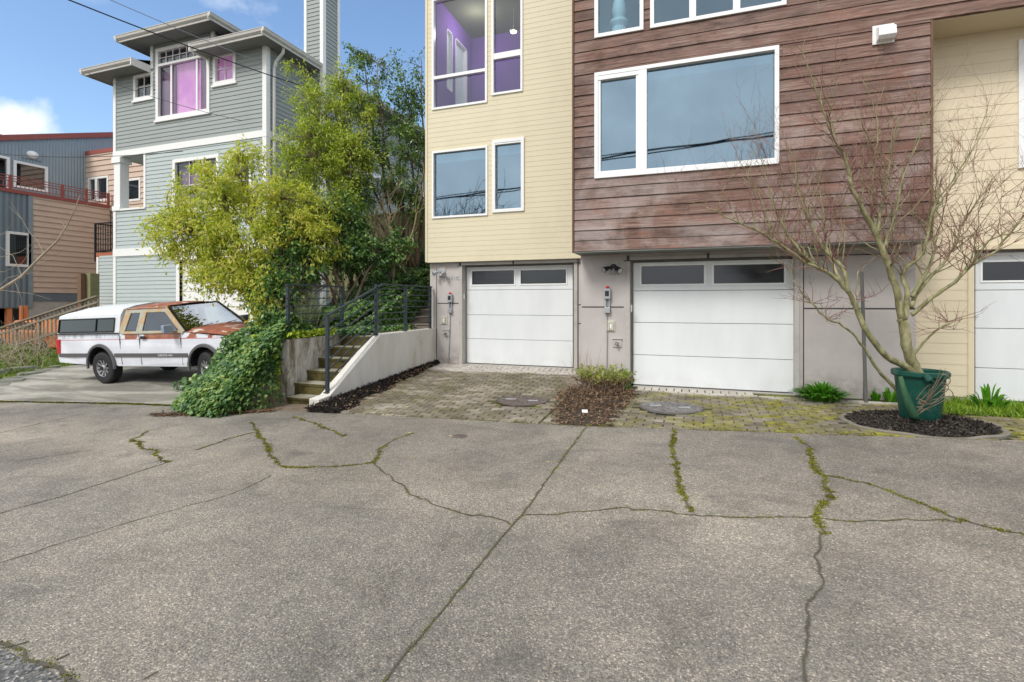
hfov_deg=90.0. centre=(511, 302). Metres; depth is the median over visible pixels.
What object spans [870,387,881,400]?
weed
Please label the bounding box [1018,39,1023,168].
window
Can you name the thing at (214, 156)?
window
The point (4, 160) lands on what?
window
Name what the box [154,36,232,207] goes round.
window
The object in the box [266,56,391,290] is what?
tall shrub
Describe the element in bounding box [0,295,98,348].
ramp fence
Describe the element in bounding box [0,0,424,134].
sky
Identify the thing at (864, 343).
stake
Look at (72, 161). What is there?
metal clad building
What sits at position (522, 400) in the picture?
manhole cover
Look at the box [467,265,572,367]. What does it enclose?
garage door
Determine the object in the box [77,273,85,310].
timber post
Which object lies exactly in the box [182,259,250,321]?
garage door
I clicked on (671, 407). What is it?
manhole cover
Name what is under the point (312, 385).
concrete stairs
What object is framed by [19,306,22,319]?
timber post
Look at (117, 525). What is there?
pavement crack
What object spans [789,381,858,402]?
leafy plant
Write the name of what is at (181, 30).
overhead cable
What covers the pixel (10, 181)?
deck railing
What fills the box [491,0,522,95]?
window
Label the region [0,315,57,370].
bare bush
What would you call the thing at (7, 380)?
rock
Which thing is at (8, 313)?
timber post
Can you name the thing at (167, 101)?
overhead cable
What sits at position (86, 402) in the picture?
ground
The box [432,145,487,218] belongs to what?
window
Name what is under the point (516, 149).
window
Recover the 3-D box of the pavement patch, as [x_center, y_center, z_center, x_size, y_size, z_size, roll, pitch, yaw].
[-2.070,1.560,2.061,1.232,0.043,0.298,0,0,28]
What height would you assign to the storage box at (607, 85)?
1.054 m
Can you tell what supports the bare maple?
in the plant pot
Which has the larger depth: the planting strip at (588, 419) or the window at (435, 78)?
the window at (435, 78)
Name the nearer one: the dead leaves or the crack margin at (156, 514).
the crack margin at (156, 514)
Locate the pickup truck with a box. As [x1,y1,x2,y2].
[56,301,254,383]
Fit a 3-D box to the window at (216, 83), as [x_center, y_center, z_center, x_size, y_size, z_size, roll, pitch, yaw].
[-9.841,-7.989,17.544,1.133,1.133,0.140,0,0,20]
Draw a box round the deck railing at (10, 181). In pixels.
[0,173,109,204]
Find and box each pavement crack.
[0,642,72,679]
[1,463,163,512]
[6,487,247,560]
[373,462,509,523]
[383,426,586,681]
[525,507,957,521]
[803,530,824,681]
[806,444,831,530]
[833,476,1023,533]
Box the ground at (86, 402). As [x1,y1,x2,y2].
[1,401,560,406]
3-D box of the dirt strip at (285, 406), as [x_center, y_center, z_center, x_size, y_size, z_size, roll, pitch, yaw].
[-3.703,1.668,8.645,1.800,0.123,1.218,0,0,20]
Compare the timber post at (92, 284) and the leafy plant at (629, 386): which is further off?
the timber post at (92, 284)
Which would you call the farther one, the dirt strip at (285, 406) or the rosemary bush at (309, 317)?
the rosemary bush at (309, 317)
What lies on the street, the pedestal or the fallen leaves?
the fallen leaves
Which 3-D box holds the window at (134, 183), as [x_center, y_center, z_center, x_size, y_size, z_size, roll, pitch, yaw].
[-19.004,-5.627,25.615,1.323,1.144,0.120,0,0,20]
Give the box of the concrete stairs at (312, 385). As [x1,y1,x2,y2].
[286,330,403,403]
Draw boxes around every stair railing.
[285,284,343,338]
[323,283,431,392]
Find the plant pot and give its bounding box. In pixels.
[890,367,950,420]
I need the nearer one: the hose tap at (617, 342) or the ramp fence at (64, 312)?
the hose tap at (617, 342)
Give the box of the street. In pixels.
[0,402,1023,681]
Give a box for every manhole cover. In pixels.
[497,395,548,406]
[639,401,702,414]
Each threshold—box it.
[465,362,573,368]
[633,385,798,395]
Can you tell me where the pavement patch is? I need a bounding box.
[0,649,66,681]
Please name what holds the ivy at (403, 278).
on the planting bed at (356, 322)
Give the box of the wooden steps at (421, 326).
[408,302,428,329]
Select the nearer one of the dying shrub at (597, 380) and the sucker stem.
the sucker stem
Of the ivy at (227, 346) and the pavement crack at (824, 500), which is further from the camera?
the ivy at (227, 346)
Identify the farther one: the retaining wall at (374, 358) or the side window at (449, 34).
the side window at (449, 34)
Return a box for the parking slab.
[0,364,198,403]
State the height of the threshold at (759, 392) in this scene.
0.377 m
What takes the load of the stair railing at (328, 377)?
on the retaining wall at (374, 358)
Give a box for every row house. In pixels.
[425,0,610,369]
[572,0,1023,399]
[915,27,1023,401]
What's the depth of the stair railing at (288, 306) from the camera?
9.51 m
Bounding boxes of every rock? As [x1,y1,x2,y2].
[0,369,9,373]
[0,378,25,382]
[6,365,37,369]
[17,370,44,375]
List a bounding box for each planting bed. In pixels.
[224,276,427,354]
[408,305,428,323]
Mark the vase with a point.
(618, 8)
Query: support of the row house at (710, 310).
on the ground at (86, 402)
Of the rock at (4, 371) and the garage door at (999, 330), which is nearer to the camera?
the garage door at (999, 330)
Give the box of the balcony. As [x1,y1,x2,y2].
[94,222,112,261]
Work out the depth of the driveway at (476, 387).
8.56 m
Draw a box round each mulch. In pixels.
[304,358,439,413]
[844,409,1002,436]
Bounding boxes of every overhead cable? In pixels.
[5,151,182,156]
[69,0,327,93]
[89,73,241,120]
[111,0,260,62]
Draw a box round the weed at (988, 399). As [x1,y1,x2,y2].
[967,383,1015,410]
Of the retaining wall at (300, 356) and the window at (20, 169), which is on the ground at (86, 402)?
the retaining wall at (300, 356)
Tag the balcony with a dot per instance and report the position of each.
(104, 253)
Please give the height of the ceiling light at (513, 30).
0.612 m
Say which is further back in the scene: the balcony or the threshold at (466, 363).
the balcony
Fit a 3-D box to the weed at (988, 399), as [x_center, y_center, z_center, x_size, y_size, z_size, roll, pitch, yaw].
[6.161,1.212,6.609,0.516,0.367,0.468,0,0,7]
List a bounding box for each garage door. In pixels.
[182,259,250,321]
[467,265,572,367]
[633,259,792,392]
[974,252,1023,401]
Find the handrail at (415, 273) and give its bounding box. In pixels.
[412,255,423,284]
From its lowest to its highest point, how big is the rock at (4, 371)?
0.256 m
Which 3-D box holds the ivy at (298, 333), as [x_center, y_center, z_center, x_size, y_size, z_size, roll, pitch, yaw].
[-3.960,0.989,9.443,0.782,1.063,1.579,0,0,20]
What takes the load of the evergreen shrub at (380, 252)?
on the planting bed at (356, 322)
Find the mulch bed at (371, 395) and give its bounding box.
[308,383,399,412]
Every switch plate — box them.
[440,316,446,324]
[606,320,615,331]
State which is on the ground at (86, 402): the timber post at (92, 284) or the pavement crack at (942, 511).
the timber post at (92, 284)
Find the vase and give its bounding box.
[612,0,625,17]
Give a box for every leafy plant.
[622,368,632,389]
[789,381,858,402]
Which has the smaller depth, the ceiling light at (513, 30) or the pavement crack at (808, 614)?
the pavement crack at (808, 614)
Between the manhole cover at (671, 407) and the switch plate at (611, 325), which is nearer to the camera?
the manhole cover at (671, 407)
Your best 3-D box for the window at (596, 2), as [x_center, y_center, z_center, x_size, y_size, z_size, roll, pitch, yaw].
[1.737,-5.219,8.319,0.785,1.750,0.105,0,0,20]
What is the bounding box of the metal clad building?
[0,132,142,329]
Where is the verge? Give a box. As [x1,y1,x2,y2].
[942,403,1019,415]
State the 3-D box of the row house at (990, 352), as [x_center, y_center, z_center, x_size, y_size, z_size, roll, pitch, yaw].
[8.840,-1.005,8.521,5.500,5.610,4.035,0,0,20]
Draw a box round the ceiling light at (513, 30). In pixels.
[510,7,516,33]
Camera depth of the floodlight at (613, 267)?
8.76 m
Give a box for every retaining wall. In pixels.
[280,334,341,400]
[309,328,435,404]
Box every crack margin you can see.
[10,475,270,559]
[528,508,954,521]
[803,549,821,681]
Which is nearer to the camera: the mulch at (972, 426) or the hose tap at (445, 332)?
the mulch at (972, 426)
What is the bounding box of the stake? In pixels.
[860,272,867,402]
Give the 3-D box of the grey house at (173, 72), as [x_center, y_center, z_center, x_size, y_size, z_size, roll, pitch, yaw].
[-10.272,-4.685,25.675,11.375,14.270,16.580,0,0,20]
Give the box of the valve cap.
[453,434,466,437]
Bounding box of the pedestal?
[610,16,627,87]
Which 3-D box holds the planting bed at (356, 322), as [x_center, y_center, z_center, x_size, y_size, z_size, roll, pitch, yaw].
[-4.419,0.771,12.607,3.580,3.301,6.440,0,0,20]
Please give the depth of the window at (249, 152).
17.17 m
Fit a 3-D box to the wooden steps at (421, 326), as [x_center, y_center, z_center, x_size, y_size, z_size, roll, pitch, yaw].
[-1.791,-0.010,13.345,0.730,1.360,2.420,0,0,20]
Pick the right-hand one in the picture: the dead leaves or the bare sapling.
the dead leaves
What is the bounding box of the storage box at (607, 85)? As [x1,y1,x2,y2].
[602,81,611,89]
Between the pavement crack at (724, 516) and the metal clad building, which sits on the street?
the pavement crack at (724, 516)
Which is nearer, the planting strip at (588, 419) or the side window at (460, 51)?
the planting strip at (588, 419)
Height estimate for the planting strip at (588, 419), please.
0.103 m
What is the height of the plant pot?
0.570 m
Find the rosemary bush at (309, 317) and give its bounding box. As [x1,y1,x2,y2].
[284,292,336,327]
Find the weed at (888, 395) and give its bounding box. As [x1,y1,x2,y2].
[880,387,896,402]
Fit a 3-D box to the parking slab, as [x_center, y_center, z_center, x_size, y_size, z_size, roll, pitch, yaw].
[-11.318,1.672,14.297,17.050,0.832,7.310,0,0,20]
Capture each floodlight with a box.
[432,266,445,276]
[602,260,622,274]
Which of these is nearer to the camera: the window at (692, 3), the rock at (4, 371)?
the window at (692, 3)
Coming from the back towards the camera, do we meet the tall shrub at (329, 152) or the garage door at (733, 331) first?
the tall shrub at (329, 152)
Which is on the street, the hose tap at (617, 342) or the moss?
the moss
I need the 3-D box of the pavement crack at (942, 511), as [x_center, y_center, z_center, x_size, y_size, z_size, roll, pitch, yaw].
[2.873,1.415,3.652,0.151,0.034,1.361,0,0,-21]
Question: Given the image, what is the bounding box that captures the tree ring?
[838,410,1011,439]
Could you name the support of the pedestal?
in the row house at (710, 310)
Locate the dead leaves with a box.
[551,385,637,426]
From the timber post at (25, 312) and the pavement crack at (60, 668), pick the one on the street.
the pavement crack at (60, 668)
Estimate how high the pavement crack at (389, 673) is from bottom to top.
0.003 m
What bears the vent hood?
attached to the row house at (710, 310)
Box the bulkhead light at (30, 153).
[21,147,41,161]
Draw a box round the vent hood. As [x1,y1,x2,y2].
[872,23,896,44]
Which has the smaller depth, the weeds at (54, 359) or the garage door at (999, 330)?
the garage door at (999, 330)
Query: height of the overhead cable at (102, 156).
1.612 m
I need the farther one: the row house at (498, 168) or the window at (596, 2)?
the row house at (498, 168)
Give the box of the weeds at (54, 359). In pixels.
[0,343,72,378]
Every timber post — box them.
[4,308,11,327]
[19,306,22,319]
[24,306,27,318]
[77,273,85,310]
[85,273,98,308]
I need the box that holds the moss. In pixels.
[0,400,1023,681]
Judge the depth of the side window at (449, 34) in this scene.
12.64 m
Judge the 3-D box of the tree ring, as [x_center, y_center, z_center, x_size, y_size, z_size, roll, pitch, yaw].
[4.687,1.407,5.912,1.553,0.124,1.491,0,0,20]
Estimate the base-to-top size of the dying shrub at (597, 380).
0.753 m
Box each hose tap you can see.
[443,330,448,336]
[612,338,621,346]
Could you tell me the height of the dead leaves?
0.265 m
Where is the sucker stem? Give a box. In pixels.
[898,368,953,420]
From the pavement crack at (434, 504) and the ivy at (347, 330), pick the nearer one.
the pavement crack at (434, 504)
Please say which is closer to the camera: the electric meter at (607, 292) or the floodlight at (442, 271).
the electric meter at (607, 292)
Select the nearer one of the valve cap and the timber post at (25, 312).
the valve cap
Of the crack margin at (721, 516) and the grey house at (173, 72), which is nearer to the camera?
the crack margin at (721, 516)
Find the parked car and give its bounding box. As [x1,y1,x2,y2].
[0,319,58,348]
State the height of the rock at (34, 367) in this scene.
0.230 m
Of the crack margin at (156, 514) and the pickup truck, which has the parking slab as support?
the pickup truck
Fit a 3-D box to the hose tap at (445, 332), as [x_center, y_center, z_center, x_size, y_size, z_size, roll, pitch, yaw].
[-1.509,0.691,11.553,0.170,0.150,0.099,0,0,20]
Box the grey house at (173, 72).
[79,0,424,321]
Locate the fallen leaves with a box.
[31,380,801,468]
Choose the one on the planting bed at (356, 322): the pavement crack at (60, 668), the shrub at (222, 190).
the shrub at (222, 190)
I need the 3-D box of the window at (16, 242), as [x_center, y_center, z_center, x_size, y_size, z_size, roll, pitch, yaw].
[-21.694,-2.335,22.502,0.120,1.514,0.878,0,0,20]
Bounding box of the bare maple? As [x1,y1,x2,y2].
[648,0,1023,390]
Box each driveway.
[340,363,580,423]
[540,386,1023,441]
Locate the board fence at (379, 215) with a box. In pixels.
[329,212,424,297]
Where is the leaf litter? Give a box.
[150,405,282,416]
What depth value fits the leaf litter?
7.88 m
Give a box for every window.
[0,155,9,187]
[6,231,30,266]
[13,160,47,191]
[88,175,108,201]
[129,177,140,201]
[131,71,153,102]
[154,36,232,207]
[172,154,218,214]
[211,52,236,87]
[227,152,251,208]
[432,0,486,110]
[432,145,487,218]
[447,28,452,92]
[455,37,466,104]
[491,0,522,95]
[492,137,523,212]
[594,0,643,37]
[594,45,778,178]
[650,0,786,28]
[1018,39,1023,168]
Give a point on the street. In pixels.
(270, 570)
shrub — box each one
[128,133,352,328]
[241,182,419,330]
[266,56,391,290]
[544,346,639,394]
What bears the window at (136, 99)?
in the grey house at (173, 72)
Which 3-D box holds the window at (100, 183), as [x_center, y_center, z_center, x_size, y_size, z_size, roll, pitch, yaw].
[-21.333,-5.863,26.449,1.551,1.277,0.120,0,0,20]
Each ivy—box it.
[170,312,324,417]
[171,246,429,391]
[203,274,429,413]
[251,327,337,390]
[337,321,416,335]
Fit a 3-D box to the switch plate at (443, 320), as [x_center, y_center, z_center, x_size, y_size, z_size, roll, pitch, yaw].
[-1.551,0.398,11.600,0.170,0.200,0.040,0,0,20]
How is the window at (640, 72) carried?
in the row house at (710, 310)
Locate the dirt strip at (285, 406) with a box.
[251,401,308,411]
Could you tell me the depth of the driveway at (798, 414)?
6.57 m
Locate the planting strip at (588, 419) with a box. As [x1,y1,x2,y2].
[556,384,636,426]
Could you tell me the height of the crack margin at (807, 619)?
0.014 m
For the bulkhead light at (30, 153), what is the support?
attached to the metal clad building
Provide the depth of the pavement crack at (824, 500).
3.77 m
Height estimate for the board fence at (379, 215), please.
2.520 m
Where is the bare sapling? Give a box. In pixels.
[0,196,98,313]
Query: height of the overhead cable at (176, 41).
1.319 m
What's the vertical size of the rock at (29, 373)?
0.243 m

